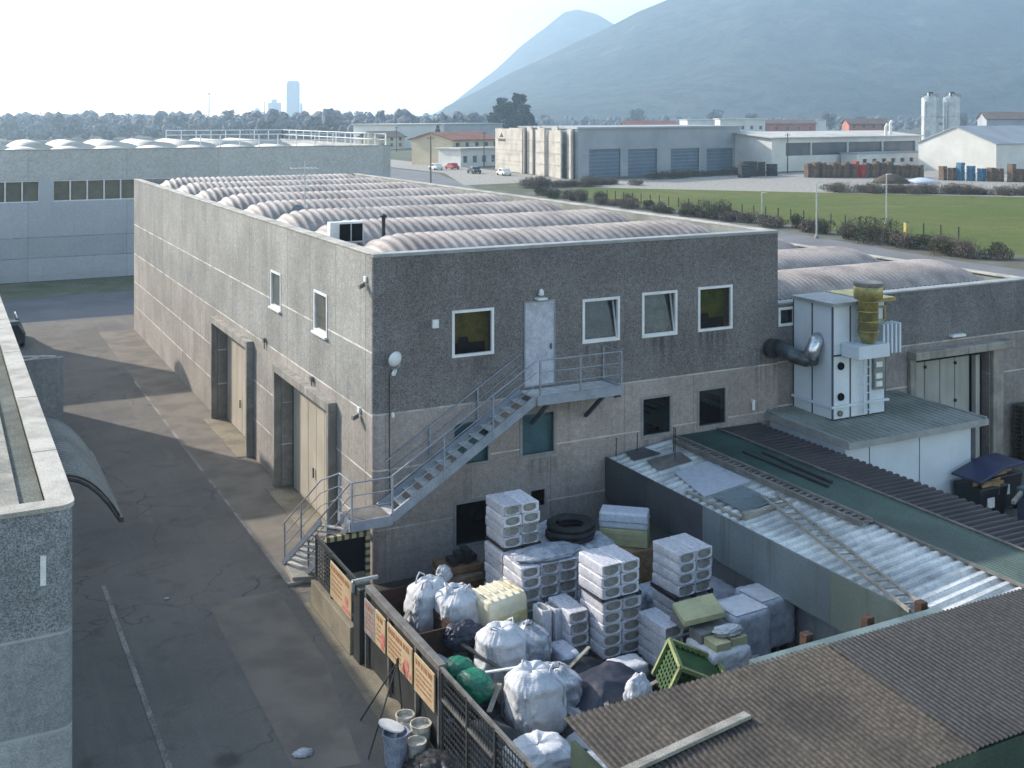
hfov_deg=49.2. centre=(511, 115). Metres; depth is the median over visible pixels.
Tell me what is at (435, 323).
junction box
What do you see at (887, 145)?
window
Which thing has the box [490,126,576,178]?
precast slab front
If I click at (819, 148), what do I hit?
window
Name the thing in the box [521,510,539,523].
insulation pack
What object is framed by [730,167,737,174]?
bush
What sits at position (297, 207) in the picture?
roof dish
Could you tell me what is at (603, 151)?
warehouse
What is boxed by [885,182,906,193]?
bush
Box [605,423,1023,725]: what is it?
lean to shed
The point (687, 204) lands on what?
bush
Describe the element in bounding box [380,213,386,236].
vent pipe
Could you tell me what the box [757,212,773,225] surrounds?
bush
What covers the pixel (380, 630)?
sign board
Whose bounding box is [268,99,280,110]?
silo block
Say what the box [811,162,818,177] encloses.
crate stack
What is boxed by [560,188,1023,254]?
meadow
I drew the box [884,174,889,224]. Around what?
lamp post
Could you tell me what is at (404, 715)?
bucket
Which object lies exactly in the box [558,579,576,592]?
insulation pack
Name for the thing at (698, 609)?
insulation slab
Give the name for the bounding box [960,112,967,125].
tree
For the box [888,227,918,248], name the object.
bush
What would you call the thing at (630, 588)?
insulation pack
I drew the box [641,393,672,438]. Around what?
window
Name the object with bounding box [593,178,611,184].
bush
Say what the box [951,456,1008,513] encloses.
waste container
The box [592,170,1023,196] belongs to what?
storage yard
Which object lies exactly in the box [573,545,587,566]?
insulation pack
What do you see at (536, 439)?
window
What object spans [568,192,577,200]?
bush
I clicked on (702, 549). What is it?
insulation pack
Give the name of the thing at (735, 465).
cable tray
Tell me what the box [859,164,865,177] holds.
crate stack
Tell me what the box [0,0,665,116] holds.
sky
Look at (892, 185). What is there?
bush
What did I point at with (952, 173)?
crate stack
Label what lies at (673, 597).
pallet
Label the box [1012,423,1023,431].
pallet
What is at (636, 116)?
tree
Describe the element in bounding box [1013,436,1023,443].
pallet
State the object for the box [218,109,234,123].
tree
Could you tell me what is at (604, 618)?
insulation pack
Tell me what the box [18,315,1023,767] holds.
street
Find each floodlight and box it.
[351,407,360,420]
[358,276,366,288]
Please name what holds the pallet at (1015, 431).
on the pallet at (1016, 435)
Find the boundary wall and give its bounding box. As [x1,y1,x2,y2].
[23,356,62,421]
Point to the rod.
(675, 444)
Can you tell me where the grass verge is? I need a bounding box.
[0,276,133,299]
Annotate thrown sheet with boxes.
[438,654,447,681]
[444,714,522,767]
[451,680,510,726]
[561,656,603,673]
[565,731,589,749]
[575,660,659,712]
[587,749,607,767]
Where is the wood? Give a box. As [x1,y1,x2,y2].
[0,108,976,139]
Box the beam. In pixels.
[1011,491,1022,504]
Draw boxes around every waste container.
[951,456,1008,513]
[983,453,1023,508]
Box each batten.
[403,609,409,619]
[444,666,515,680]
[460,643,508,673]
[568,646,590,667]
[685,490,794,520]
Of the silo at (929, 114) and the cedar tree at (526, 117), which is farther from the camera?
the cedar tree at (526, 117)
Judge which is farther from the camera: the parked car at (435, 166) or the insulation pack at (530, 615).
the parked car at (435, 166)
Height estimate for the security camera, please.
0.148 m
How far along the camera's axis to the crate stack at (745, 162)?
222.02 m
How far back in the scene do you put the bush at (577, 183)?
191.21 m
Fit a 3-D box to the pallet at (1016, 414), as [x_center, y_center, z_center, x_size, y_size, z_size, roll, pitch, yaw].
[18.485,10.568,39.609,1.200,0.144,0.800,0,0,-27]
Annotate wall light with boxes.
[751,399,754,409]
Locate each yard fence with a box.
[311,535,356,654]
[365,584,446,748]
[439,666,535,767]
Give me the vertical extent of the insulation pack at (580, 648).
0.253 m
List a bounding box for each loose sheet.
[625,447,660,460]
[647,451,691,469]
[674,461,751,496]
[713,485,775,510]
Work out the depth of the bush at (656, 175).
212.91 m
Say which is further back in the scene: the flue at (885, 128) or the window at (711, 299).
the flue at (885, 128)
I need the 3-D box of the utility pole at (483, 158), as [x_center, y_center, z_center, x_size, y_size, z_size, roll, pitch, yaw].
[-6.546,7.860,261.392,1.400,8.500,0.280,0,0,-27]
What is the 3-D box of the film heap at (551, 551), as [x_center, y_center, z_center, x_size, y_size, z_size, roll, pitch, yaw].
[0.815,10.380,26.663,1.874,0.140,0.942,0,0,-27]
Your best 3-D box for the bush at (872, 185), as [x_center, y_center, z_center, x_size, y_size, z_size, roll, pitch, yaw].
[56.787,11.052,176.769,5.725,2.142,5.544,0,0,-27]
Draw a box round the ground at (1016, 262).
[0,125,1023,283]
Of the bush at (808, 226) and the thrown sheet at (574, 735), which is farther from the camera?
the bush at (808, 226)
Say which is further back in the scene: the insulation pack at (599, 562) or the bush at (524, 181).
the bush at (524, 181)
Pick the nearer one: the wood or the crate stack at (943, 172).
the crate stack at (943, 172)
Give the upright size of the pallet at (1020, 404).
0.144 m
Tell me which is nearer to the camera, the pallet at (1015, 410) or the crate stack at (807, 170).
the pallet at (1015, 410)
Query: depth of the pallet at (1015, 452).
39.53 m
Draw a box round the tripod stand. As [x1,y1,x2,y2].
[360,658,402,758]
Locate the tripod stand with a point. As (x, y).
(396, 665)
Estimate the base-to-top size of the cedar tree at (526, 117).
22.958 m
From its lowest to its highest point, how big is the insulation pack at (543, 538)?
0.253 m
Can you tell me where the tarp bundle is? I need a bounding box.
[444,655,493,704]
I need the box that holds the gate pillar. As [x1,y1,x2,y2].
[351,575,377,664]
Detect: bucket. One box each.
[378,718,409,767]
[395,709,414,722]
[400,722,411,751]
[407,735,426,758]
[409,717,431,749]
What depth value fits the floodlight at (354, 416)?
29.70 m
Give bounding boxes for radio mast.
[208,91,210,116]
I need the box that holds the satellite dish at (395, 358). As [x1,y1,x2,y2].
[388,351,401,369]
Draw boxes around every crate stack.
[738,164,749,177]
[739,161,750,176]
[750,161,756,176]
[757,162,764,175]
[766,164,777,175]
[804,163,810,177]
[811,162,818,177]
[819,162,826,177]
[825,165,830,177]
[830,162,836,177]
[837,164,840,177]
[840,163,847,177]
[842,162,849,177]
[850,164,856,177]
[852,161,858,177]
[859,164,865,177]
[862,163,869,177]
[870,164,876,177]
[872,161,879,176]
[879,163,884,175]
[884,161,891,173]
[893,165,899,174]
[899,165,904,177]
[902,164,909,177]
[909,165,914,177]
[913,165,918,177]
[917,165,923,177]
[938,166,946,179]
[948,167,956,180]
[956,162,964,180]
[966,166,975,180]
[977,168,985,180]
[986,167,994,181]
[995,168,1003,181]
[1007,164,1015,181]
[1016,169,1023,181]
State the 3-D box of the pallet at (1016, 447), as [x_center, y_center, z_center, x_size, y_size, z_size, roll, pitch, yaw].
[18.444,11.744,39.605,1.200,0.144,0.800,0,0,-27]
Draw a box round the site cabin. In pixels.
[765,390,988,495]
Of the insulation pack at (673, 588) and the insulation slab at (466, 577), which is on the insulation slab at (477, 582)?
the insulation slab at (466, 577)
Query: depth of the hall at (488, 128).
454.66 m
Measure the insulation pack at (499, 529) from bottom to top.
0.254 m
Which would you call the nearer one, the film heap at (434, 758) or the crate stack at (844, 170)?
the film heap at (434, 758)
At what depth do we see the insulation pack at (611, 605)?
24.86 m
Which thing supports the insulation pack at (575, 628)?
on the insulation pack at (578, 639)
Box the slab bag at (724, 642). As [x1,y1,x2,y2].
[686,618,751,671]
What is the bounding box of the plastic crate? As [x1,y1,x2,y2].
[651,637,725,689]
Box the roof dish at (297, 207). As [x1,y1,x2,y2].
[291,204,303,211]
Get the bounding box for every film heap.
[402,748,464,767]
[436,564,452,580]
[443,619,481,652]
[510,541,581,562]
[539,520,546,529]
[623,672,653,700]
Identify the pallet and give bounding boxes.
[485,536,540,551]
[578,583,641,602]
[589,649,637,661]
[650,582,713,601]
[717,594,770,656]
[734,583,794,651]
[1012,419,1023,427]
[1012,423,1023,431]
[1012,428,1023,435]
[1012,440,1023,447]
[1012,444,1023,452]
[1013,402,1023,410]
[1013,407,1023,414]
[1013,411,1023,418]
[1013,415,1023,422]
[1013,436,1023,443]
[1013,448,1023,456]
[1013,452,1023,460]
[1014,432,1023,439]
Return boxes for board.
[330,560,351,619]
[364,598,374,642]
[375,609,385,653]
[387,622,412,683]
[414,652,434,712]
[487,683,501,712]
[650,680,657,685]
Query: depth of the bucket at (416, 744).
20.98 m
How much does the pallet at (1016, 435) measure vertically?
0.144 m
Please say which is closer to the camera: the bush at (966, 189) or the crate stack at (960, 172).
the bush at (966, 189)
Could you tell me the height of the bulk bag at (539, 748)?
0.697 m
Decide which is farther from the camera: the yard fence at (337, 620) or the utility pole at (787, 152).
the utility pole at (787, 152)
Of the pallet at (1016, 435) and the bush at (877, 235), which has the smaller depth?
the pallet at (1016, 435)
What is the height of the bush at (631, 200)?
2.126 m
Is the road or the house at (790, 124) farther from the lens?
the house at (790, 124)
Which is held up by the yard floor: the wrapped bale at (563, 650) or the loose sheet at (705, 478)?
the wrapped bale at (563, 650)
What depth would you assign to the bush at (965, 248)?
95.22 m
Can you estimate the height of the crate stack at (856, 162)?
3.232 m
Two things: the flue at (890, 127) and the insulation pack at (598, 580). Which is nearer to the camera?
the insulation pack at (598, 580)
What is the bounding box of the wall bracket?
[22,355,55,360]
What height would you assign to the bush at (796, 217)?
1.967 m
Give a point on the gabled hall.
(990, 146)
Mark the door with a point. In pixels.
(539, 316)
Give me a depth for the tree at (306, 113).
699.65 m
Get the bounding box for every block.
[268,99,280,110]
[581,530,614,548]
[715,119,764,131]
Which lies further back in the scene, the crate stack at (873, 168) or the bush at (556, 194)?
the crate stack at (873, 168)
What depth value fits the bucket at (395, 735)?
20.74 m
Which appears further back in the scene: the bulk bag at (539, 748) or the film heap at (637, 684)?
the film heap at (637, 684)
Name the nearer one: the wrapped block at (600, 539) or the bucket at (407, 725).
the bucket at (407, 725)
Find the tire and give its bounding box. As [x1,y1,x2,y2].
[545,513,595,544]
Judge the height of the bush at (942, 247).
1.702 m
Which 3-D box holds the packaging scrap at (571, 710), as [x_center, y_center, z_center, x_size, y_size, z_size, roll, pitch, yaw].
[1.215,11.992,22.516,0.708,0.196,0.328,0,0,7]
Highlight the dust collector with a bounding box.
[763,280,900,419]
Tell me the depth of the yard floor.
25.47 m
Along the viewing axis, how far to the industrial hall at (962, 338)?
39.22 m
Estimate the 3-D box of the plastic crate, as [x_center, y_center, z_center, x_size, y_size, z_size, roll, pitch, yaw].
[3.686,11.576,22.980,1.198,0.846,1.086,24,3,-7]
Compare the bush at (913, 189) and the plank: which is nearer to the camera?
the plank
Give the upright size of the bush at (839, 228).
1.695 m
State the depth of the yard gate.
27.91 m
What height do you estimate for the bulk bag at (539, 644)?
0.992 m
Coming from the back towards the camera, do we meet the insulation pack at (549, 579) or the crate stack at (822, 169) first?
the crate stack at (822, 169)
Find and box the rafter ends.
[800,599,927,659]
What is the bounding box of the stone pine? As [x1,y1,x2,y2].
[311,116,324,137]
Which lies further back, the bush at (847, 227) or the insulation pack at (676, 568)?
the bush at (847, 227)
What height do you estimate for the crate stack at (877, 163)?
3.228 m
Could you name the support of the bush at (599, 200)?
on the ground at (1016, 262)
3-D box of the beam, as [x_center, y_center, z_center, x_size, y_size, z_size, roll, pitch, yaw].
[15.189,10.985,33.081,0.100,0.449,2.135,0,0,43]
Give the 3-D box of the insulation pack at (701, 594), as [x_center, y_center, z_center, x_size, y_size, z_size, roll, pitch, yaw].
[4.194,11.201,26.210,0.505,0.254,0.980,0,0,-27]
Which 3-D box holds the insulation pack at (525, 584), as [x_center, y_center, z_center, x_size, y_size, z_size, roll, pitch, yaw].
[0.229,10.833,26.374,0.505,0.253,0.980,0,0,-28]
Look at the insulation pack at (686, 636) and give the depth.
25.52 m
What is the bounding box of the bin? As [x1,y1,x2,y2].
[444,682,497,726]
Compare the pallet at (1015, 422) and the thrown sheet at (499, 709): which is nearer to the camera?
the thrown sheet at (499, 709)
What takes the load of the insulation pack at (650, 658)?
on the yard floor
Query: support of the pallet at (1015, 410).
on the pallet at (1016, 414)
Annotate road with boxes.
[2,168,1023,323]
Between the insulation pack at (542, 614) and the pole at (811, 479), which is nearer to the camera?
the insulation pack at (542, 614)
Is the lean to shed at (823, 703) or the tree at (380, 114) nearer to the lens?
the lean to shed at (823, 703)
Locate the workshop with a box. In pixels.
[434,146,494,166]
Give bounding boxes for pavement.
[98,329,323,593]
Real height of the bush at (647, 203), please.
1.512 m
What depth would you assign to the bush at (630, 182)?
194.91 m
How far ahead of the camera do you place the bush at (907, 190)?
173.34 m
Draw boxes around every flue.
[884,123,888,134]
[889,120,892,134]
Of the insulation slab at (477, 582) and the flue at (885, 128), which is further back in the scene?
the flue at (885, 128)
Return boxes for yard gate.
[325,530,369,601]
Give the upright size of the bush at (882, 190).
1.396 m
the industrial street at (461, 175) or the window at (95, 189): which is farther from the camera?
the industrial street at (461, 175)
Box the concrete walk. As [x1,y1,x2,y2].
[303,602,434,760]
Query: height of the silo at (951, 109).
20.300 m
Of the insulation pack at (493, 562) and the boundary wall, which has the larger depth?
the boundary wall
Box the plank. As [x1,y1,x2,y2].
[621,711,750,767]
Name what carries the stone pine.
on the ground at (1016, 262)
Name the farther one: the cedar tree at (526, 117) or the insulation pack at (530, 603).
the cedar tree at (526, 117)
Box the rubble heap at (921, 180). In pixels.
[908,177,940,183]
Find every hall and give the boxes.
[134,173,778,583]
[351,123,446,147]
[425,123,504,135]
[678,119,825,130]
[733,130,924,171]
[778,238,1023,458]
[916,125,1023,172]
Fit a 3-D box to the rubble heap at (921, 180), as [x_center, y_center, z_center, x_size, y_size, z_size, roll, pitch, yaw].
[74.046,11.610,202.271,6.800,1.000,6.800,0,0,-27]
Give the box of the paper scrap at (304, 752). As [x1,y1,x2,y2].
[291,747,313,757]
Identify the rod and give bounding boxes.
[674,428,675,458]
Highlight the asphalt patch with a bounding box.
[207,591,359,767]
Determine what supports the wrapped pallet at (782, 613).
on the yard floor
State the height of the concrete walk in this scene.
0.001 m
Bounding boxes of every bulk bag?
[404,572,448,632]
[434,582,478,623]
[473,617,528,679]
[502,729,570,767]
[503,660,567,733]
[516,619,551,661]
[544,661,582,707]
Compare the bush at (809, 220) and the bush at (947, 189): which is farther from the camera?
the bush at (947, 189)
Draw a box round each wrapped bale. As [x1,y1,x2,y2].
[550,639,579,661]
[607,653,648,677]
[639,581,653,608]
[639,586,646,610]
[706,576,735,598]
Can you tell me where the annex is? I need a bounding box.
[840,151,917,164]
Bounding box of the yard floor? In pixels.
[352,563,798,767]
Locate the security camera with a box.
[391,368,396,375]
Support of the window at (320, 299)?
in the industrial hall at (230, 273)
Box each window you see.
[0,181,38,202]
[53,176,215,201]
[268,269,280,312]
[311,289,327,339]
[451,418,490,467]
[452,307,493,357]
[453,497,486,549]
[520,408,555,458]
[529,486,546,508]
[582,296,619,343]
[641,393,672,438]
[642,290,677,337]
[697,385,727,429]
[698,284,732,331]
[778,306,792,326]
[786,143,808,155]
[812,142,845,154]
[849,141,880,151]
[883,141,913,150]
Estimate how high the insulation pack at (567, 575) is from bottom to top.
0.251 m
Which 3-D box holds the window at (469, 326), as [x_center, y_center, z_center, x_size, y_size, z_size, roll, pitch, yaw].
[-1.120,5.830,30.285,1.250,1.260,0.350,0,0,-27]
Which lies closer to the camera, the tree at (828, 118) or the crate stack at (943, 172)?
the crate stack at (943, 172)
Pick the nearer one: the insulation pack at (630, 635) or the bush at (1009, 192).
the insulation pack at (630, 635)
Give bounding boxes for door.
[524,299,554,387]
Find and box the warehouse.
[518,125,741,178]
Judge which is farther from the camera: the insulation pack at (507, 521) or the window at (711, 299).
the window at (711, 299)
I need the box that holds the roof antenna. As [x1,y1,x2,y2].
[290,161,318,208]
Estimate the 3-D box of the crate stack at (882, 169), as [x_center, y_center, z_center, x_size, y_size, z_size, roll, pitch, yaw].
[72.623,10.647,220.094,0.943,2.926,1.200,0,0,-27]
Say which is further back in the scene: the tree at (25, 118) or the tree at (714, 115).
the tree at (714, 115)
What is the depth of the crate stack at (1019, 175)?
204.40 m
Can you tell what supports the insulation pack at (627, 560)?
on the insulation pack at (629, 577)
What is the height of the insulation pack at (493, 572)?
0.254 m
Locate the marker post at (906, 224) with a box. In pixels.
[903,222,908,243]
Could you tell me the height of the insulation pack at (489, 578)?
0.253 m
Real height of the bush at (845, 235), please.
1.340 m
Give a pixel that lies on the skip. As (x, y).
(395, 599)
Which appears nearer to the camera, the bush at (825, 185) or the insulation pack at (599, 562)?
the insulation pack at (599, 562)
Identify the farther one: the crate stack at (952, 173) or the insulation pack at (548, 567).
the crate stack at (952, 173)
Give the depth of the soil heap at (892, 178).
200.31 m
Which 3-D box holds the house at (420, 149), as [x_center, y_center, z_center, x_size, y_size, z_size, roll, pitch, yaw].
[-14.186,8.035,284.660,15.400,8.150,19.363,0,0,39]
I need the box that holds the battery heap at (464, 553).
[446,545,476,565]
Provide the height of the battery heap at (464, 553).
0.320 m
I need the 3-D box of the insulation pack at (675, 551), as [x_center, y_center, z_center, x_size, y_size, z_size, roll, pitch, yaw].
[3.757,10.087,25.973,0.504,0.251,0.980,0,0,-31]
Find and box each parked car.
[7,311,25,345]
[428,163,442,169]
[445,163,458,169]
[467,166,480,173]
[496,168,511,175]
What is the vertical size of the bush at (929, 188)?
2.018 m
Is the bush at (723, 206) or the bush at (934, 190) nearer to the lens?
the bush at (723, 206)
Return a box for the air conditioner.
[327,220,362,245]
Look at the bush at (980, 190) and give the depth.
171.69 m
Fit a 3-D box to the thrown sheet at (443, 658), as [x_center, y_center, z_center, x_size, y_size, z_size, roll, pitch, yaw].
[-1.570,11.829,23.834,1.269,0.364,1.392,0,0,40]
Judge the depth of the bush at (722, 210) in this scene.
130.21 m
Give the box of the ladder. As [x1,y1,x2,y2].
[760,493,928,612]
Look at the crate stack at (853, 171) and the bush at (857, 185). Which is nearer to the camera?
the bush at (857, 185)
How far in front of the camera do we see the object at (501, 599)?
25.43 m
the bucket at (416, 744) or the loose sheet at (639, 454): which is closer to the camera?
the bucket at (416, 744)
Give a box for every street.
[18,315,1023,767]
[391,159,568,184]
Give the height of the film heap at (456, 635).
0.560 m
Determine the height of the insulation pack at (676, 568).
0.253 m
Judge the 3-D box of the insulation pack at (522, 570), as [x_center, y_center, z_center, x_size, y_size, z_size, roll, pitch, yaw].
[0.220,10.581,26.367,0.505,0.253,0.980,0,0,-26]
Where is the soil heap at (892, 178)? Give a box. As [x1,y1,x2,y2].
[872,173,909,183]
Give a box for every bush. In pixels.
[516,178,537,188]
[525,175,545,187]
[533,185,548,195]
[540,177,552,187]
[544,187,560,198]
[550,179,569,187]
[559,177,576,186]
[559,187,576,198]
[566,179,583,186]
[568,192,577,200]
[573,189,587,201]
[579,172,595,186]
[591,194,608,204]
[592,189,607,201]
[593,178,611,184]
[594,191,609,202]
[600,177,615,184]
[603,198,619,205]
[606,177,619,183]
[618,193,641,208]
[627,179,643,185]
[640,168,667,179]
[642,199,654,209]
[646,202,665,211]
[650,205,674,213]
[658,169,680,178]
[674,170,689,177]
[677,198,693,210]
[678,204,699,216]
[684,167,700,176]
[693,170,715,176]
[694,209,712,217]
[696,195,732,219]
[707,168,723,175]
[709,202,738,217]
[714,207,741,219]
[716,209,738,221]
[718,167,736,175]
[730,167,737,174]
[733,207,759,222]
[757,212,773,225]
[758,213,789,227]
[791,211,804,228]
[798,218,815,232]
[799,214,820,229]
[812,218,835,233]
[818,183,850,191]
[826,180,857,192]
[835,220,856,234]
[837,212,904,245]
[840,227,858,239]
[841,221,859,236]
[849,184,875,192]
[851,180,885,192]
[858,185,891,193]
[860,227,888,241]
[882,181,904,192]
[883,231,904,246]
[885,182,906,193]
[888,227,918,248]
[893,183,924,193]
[903,183,927,193]
[909,232,950,250]
[910,182,937,193]
[911,231,975,253]
[918,182,946,194]
[926,236,966,256]
[937,183,959,193]
[947,181,976,194]
[950,184,976,194]
[952,236,982,258]
[968,184,990,194]
[978,240,1018,260]
[984,183,1012,194]
[993,186,1018,195]
[1006,182,1023,194]
[1009,186,1023,195]
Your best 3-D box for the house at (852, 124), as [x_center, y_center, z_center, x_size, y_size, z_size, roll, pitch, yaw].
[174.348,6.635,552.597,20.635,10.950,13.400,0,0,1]
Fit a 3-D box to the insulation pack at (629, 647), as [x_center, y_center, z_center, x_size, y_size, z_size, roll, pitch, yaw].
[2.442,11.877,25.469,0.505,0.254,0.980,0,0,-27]
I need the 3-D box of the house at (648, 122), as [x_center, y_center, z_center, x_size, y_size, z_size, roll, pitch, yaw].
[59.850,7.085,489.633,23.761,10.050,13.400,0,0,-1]
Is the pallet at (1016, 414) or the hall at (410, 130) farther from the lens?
the hall at (410, 130)
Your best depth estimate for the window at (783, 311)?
35.23 m
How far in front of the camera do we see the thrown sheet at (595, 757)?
20.38 m
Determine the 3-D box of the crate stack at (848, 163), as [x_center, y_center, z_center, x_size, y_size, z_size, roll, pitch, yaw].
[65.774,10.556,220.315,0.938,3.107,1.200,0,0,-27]
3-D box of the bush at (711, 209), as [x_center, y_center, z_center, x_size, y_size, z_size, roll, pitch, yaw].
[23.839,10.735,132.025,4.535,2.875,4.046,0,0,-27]
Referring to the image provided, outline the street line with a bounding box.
[101,381,294,767]
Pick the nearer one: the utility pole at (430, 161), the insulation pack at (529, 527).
the insulation pack at (529, 527)
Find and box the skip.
[379,582,454,657]
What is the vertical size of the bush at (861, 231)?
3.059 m
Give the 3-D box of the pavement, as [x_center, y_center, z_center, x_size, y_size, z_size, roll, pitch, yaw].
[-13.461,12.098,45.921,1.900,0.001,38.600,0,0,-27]
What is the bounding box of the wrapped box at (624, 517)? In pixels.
[598,504,649,530]
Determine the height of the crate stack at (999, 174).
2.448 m
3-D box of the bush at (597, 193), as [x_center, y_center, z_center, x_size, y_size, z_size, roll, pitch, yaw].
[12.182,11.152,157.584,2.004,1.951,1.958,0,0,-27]
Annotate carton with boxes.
[619,539,653,583]
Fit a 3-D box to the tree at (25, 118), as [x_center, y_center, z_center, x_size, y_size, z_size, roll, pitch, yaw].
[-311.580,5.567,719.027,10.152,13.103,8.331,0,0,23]
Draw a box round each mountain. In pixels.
[430,9,613,117]
[436,0,1023,124]
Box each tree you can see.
[19,115,33,126]
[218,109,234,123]
[299,111,312,117]
[375,110,385,121]
[486,97,518,128]
[504,92,537,127]
[540,114,550,120]
[627,108,644,120]
[708,109,723,118]
[745,112,757,118]
[821,111,836,130]
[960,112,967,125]
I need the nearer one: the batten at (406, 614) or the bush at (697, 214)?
the batten at (406, 614)
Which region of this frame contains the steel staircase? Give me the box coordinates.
[282,345,622,582]
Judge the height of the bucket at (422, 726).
0.480 m
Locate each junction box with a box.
[309,376,313,385]
[432,319,438,327]
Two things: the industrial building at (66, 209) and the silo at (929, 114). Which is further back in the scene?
the silo at (929, 114)
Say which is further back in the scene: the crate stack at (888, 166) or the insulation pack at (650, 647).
the crate stack at (888, 166)
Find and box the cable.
[389,375,389,492]
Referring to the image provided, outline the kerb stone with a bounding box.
[287,580,304,586]
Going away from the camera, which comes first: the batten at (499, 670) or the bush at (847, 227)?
the batten at (499, 670)
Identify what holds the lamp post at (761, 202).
on the meadow
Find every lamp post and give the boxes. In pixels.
[761,192,766,213]
[814,182,822,238]
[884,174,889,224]
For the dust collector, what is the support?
on the site cabin
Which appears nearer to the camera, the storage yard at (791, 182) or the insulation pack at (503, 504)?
the insulation pack at (503, 504)
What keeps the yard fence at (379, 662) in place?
on the concrete walk
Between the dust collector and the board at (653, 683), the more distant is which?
the dust collector
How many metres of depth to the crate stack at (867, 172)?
219.46 m
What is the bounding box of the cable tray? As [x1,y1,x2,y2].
[672,437,872,526]
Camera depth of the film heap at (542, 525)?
28.52 m
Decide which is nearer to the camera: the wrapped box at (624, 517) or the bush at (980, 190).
the wrapped box at (624, 517)
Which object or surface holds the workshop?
on the ground at (1016, 262)
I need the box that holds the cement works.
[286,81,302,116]
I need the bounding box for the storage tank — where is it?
[1016,485,1023,520]
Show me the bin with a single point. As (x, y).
(484, 706)
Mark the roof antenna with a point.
(304, 168)
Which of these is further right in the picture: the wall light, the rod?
the wall light
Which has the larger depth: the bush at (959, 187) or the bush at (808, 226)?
the bush at (959, 187)
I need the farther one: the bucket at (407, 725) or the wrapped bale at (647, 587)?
the wrapped bale at (647, 587)
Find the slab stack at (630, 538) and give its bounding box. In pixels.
[600,523,649,547]
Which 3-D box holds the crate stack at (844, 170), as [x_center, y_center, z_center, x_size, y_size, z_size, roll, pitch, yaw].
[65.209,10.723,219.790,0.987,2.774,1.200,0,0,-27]
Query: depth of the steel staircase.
29.33 m
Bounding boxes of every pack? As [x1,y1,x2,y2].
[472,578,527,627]
[484,540,516,563]
[484,561,503,580]
[485,515,520,537]
[485,551,503,574]
[485,572,496,582]
[486,492,521,516]
[486,505,521,527]
[486,526,521,547]
[503,553,539,579]
[503,565,539,589]
[503,576,539,600]
[504,489,538,512]
[520,531,538,544]
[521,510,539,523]
[521,521,538,533]
[527,598,539,610]
[528,610,532,620]
[533,602,551,640]
[534,531,550,544]
[536,560,559,574]
[539,572,558,585]
[539,583,558,596]
[540,594,558,602]
[544,601,561,641]
[548,593,587,623]
[558,555,577,570]
[558,568,576,581]
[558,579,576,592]
[558,589,577,599]
[561,618,588,634]
[562,629,588,645]
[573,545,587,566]
[573,643,588,654]
[577,588,581,598]
[579,548,620,576]
[579,563,619,588]
[579,574,620,599]
[580,598,621,624]
[581,589,621,612]
[587,636,621,658]
[588,614,621,636]
[588,625,621,647]
[597,544,638,572]
[619,569,638,583]
[620,580,638,595]
[621,606,639,619]
[621,617,639,630]
[621,628,638,642]
[621,640,638,653]
[622,593,640,608]
[638,623,682,648]
[638,634,661,657]
[638,645,657,666]
[639,607,682,638]
[652,572,694,596]
[652,588,690,610]
[653,537,695,564]
[653,552,695,574]
[653,561,694,585]
[653,599,671,615]
[670,533,711,559]
[682,634,688,642]
[689,592,708,597]
[694,578,710,592]
[695,556,711,570]
[695,567,711,580]
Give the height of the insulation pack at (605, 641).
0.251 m
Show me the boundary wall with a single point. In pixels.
(46, 375)
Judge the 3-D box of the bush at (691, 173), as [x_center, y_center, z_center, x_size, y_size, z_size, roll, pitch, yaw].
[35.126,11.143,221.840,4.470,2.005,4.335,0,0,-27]
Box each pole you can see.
[430,136,431,182]
[483,146,484,167]
[742,450,828,487]
[762,451,832,483]
[787,133,787,172]
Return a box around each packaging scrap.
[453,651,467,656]
[566,705,580,716]
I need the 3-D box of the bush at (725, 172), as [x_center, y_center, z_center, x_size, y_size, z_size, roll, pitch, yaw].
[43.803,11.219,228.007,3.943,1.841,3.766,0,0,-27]
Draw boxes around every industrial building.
[0,129,390,283]
[0,297,123,767]
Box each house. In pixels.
[357,131,406,148]
[408,131,494,164]
[621,121,676,124]
[765,119,817,130]
[840,118,888,130]
[976,112,1023,125]
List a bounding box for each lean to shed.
[563,588,1023,767]
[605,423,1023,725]
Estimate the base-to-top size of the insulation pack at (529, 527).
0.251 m
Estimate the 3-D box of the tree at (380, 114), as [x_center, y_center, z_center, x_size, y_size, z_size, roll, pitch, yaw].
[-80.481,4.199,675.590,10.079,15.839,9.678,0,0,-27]
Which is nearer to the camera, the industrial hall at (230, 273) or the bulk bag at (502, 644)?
the bulk bag at (502, 644)
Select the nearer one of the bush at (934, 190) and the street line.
the street line
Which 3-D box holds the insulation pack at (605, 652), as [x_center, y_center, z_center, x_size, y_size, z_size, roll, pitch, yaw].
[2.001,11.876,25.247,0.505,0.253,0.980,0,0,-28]
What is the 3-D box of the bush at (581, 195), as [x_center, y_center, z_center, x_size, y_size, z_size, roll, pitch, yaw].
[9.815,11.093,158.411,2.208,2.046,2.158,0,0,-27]
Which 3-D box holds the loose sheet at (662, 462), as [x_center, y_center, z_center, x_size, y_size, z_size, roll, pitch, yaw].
[4.367,9.611,31.209,1.178,0.157,0.815,0,0,-22]
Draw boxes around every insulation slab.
[432,557,481,574]
[433,568,482,582]
[465,579,483,586]
[670,611,715,630]
[673,593,724,626]
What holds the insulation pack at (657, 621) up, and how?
on the insulation pack at (645, 632)
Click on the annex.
(903, 157)
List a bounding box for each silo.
[921,92,938,139]
[942,92,960,130]

